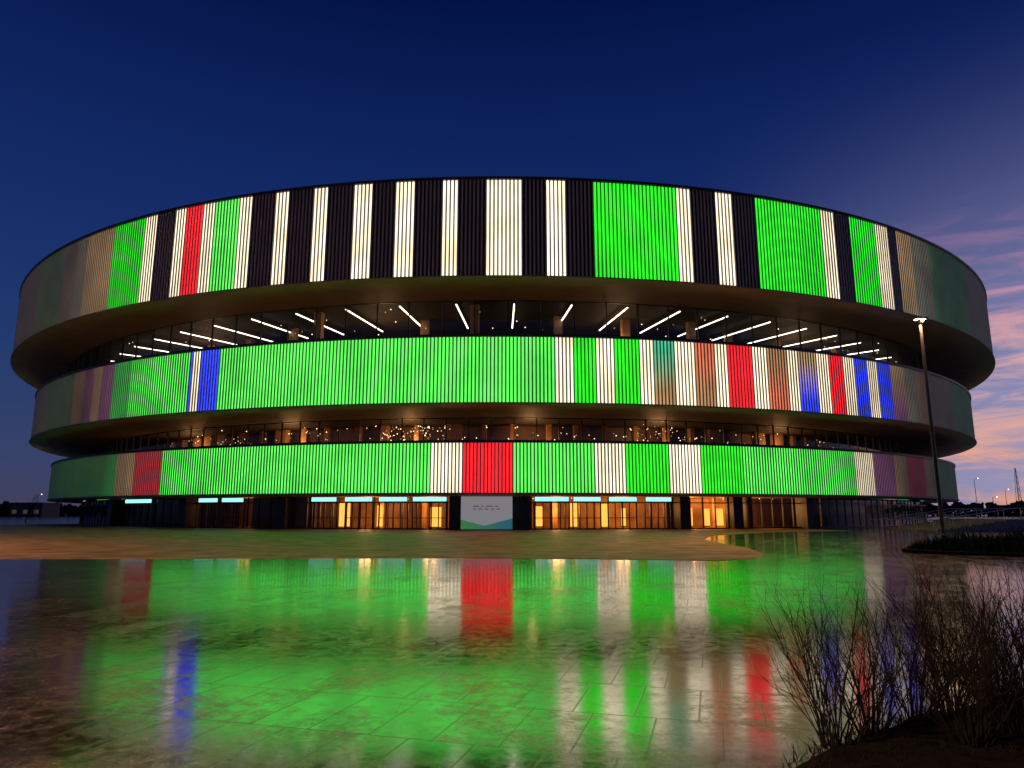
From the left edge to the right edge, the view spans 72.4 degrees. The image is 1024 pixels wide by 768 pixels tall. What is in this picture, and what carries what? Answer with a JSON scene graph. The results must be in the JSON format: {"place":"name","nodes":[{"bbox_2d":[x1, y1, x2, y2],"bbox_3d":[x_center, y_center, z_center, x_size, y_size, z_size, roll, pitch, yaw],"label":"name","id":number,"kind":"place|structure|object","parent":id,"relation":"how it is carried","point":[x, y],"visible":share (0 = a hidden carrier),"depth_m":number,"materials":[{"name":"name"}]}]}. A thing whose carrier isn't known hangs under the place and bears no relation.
{"place":"outdoors","nodes":[
{"label":"outdoors","id":0,"kind":"place"},
{"bbox_2d":[25,496,37,521],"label":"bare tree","id":1,"kind":"object","parent":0,"point":[32,507],"visible":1,"depth_m":118.19,"materials":[{"name":"brown plant"}]},
{"bbox_2d":[8,502,61,516],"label":"distant building","id":2,"kind":"structure","parent":0,"point":[21,509],"depth_m":253.11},
{"bbox_2d":[12,510,38,513],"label":"windows","id":3,"kind":"structure","parent":2,"relation":"in","point":[13,511],"depth_m":252.76,"materials":[{"name":"glass"}]},
{"bbox_2d":[0,514,1023,767],"bbox_3d":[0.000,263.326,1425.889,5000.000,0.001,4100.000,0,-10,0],"label":"plaza paving","id":4,"kind":"structure","parent":0,"point":[360,662],"depth_m":8.05,"materials":[{"name":"stone"}]},
{"bbox_2d":[0,524,849,560],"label":"gravel apron","id":5,"kind":"object","parent":4,"relation":"on","point":[48,541],"visible":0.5,"depth_m":36.13,"materials":[{"name":"beige gravel"}]},
{"bbox_2d":[460,496,512,529],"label":"information board","id":6,"kind":"object","parent":5,"relation":"on","point":[486,512],"visible":0.91,"depth_m":62.35,"materials":[{"name":"white plastic"}]},
{"bbox_2d":[10,176,995,529],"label":"arena","id":7,"kind":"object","parent":4,"relation":"on","point":[544,352],"visible":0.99,"depth_m":65.78,"materials":[{"name":"metal"}]},
{"bbox_2d":[0,500,1023,516],"bbox_3d":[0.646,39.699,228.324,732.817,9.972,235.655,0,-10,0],"label":"distant treeline","id":8,"kind":"object","parent":4,"relation":"on","point":[70,510],"visible":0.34,"depth_m":280.03,"materials":[{"name":"black plant"}]},
{"bbox_2d":[795,694,1023,767],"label":"planting bed","id":9,"kind":"object","parent":4,"relation":"on","point":[948,756],"visible":0.59,"depth_m":4.42,"materials":[{"name":"soil"}]},
{"bbox_2d":[733,537,934,749],"bbox_3d":[2.108,1.732,4.784,1.217,1.367,1.409,0,-10,0],"label":"bare shrub","id":10,"kind":"object","parent":9,"relation":"on","point":[833,735],"visible":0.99,"depth_m":4.58,"materials":[{"name":"brown plant"}]},
{"bbox_2d":[796,585,936,736],"bbox_3d":[2.475,1.905,4.912,0.857,1.075,0.996,3,-11,-17],"label":"bare shrub","id":11,"kind":"object","parent":9,"relation":"on","point":[875,723],"visible":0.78,"depth_m":4.81,"materials":[{"name":"brown plant"}]},
{"bbox_2d":[782,691,1023,767],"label":"ground cover","id":12,"kind":"object","parent":9,"relation":"on","point":[898,720],"visible":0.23,"depth_m":4.54,"materials":[{"name":"plant"}]},
{"bbox_2d":[833,538,996,724],"bbox_3d":[3.032,1.780,5.188,1.145,1.421,1.162,0,-10,0],"label":"bare shrub","id":13,"kind":"object","parent":9,"relation":"on","point":[921,699],"visible":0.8,"depth_m":5.10,"materials":[{"name":"brown plant"}]},
{"bbox_2d":[864,550,1023,712],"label":"bare shrub","id":14,"kind":"object","parent":9,"relation":"on","point":[942,706],"visible":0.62,"depth_m":5.33,"materials":[{"name":"brown plant"}]},
{"bbox_2d":[867,515,1023,706],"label":"bare shrub","id":15,"kind":"object","parent":9,"relation":"on","point":[1014,636],"visible":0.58,"depth_m":5.54,"materials":[{"name":"brown plant"}]},
{"bbox_2d":[884,590,1023,747],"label":"bare shrub","id":16,"kind":"object","parent":9,"relation":"on","point":[982,706],"visible":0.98,"depth_m":4.57,"materials":[{"name":"brown plant"}]},
{"bbox_2d":[912,579,1023,737],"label":"bare shrub","id":17,"kind":"object","parent":9,"relation":"on","point":[1015,714],"visible":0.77,"depth_m":4.81,"materials":[{"name":"brown plant"}]},
{"bbox_2d":[926,547,1023,695],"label":"bare shrub","id":18,"kind":"object","parent":9,"relation":"on","point":[1012,616],"visible":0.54,"depth_m":5.83,"materials":[{"name":"brown plant"}]},
{"bbox_2d":[979,541,1023,650],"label":"bare shrub","id":19,"kind":"object","parent":9,"relation":"on","point":[1010,597],"visible":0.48,"depth_m":6.17,"materials":[{"name":"brown plant"}]},
{"bbox_2d":[994,586,1023,672],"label":"bare shrub","id":20,"kind":"object","parent":9,"relation":"on","point":[1022,645],"visible":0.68,"depth_m":5.32,"materials":[{"name":"brown plant"}]},
{"bbox_2d":[871,508,967,528],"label":"handrail","id":21,"kind":"object","parent":4,"relation":"on","point":[918,513],"visible":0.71,"depth_m":69.66,"materials":[{"name":"metal"}]},
{"bbox_2d":[912,317,946,539],"bbox_3d":[21.300,2.231,35.419,0.640,11.600,0.480,0,-10,0],"label":"street lamp","id":22,"kind":"object","parent":4,"relation":"on","point":[920,320],"visible":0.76,"depth_m":35.36,"materials":[{"name":"metal"}]},
{"bbox_2d":[888,508,987,528],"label":"handrail","id":23,"kind":"object","parent":4,"relation":"on","point":[937,513],"visible":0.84,"depth_m":66.61,"materials":[{"name":"metal"}]},
{"bbox_2d":[884,519,1023,530],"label":"concrete steps","id":24,"kind":"structure","parent":4,"relation":"on","point":[991,525],"depth_m":61.49,"materials":[{"name":"grey concrete"}]},
{"bbox_2d":[905,508,1008,529],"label":"handrail","id":25,"kind":"object","parent":4,"relation":"on","point":[958,513],"visible":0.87,"depth_m":63.66,"materials":[{"name":"metal"}]},
{"bbox_2d":[902,547,1023,556],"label":"hedge planter","id":26,"kind":"object","parent":4,"relation":"on","point":[947,552],"visible":0.45,"depth_m":26.53,"materials":[{"name":"soil"}]},
{"bbox_2d":[906,525,1023,552],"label":"hedge","id":27,"kind":"object","parent":26,"relation":"on","point":[989,542],"visible":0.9,"depth_m":27.73,"materials":[{"name":"green plant"}]},
{"bbox_2d":[924,508,1023,530],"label":"handrail","id":28,"kind":"object","parent":4,"relation":"on","point":[976,513],"visible":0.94,"depth_m":60.80,"materials":[{"name":"metal"}]},
{"bbox_2d":[993,505,1023,515],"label":"distant building","id":29,"kind":"structure","parent":4,"relation":"on","point":[1003,506],"depth_m":290.39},
{"bbox_2d":[1014,468,1023,516],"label":"radio mast","id":30,"kind":"object","parent":4,"relation":"on","point":[1015,475],"visible":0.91,"depth_m":229.17,"materials":[{"name":"metal"}]},
{"bbox_2d":[0,0,1023,512],"label":"sky","id":31,"kind":"structure","parent":0,"point":[906,115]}
]}

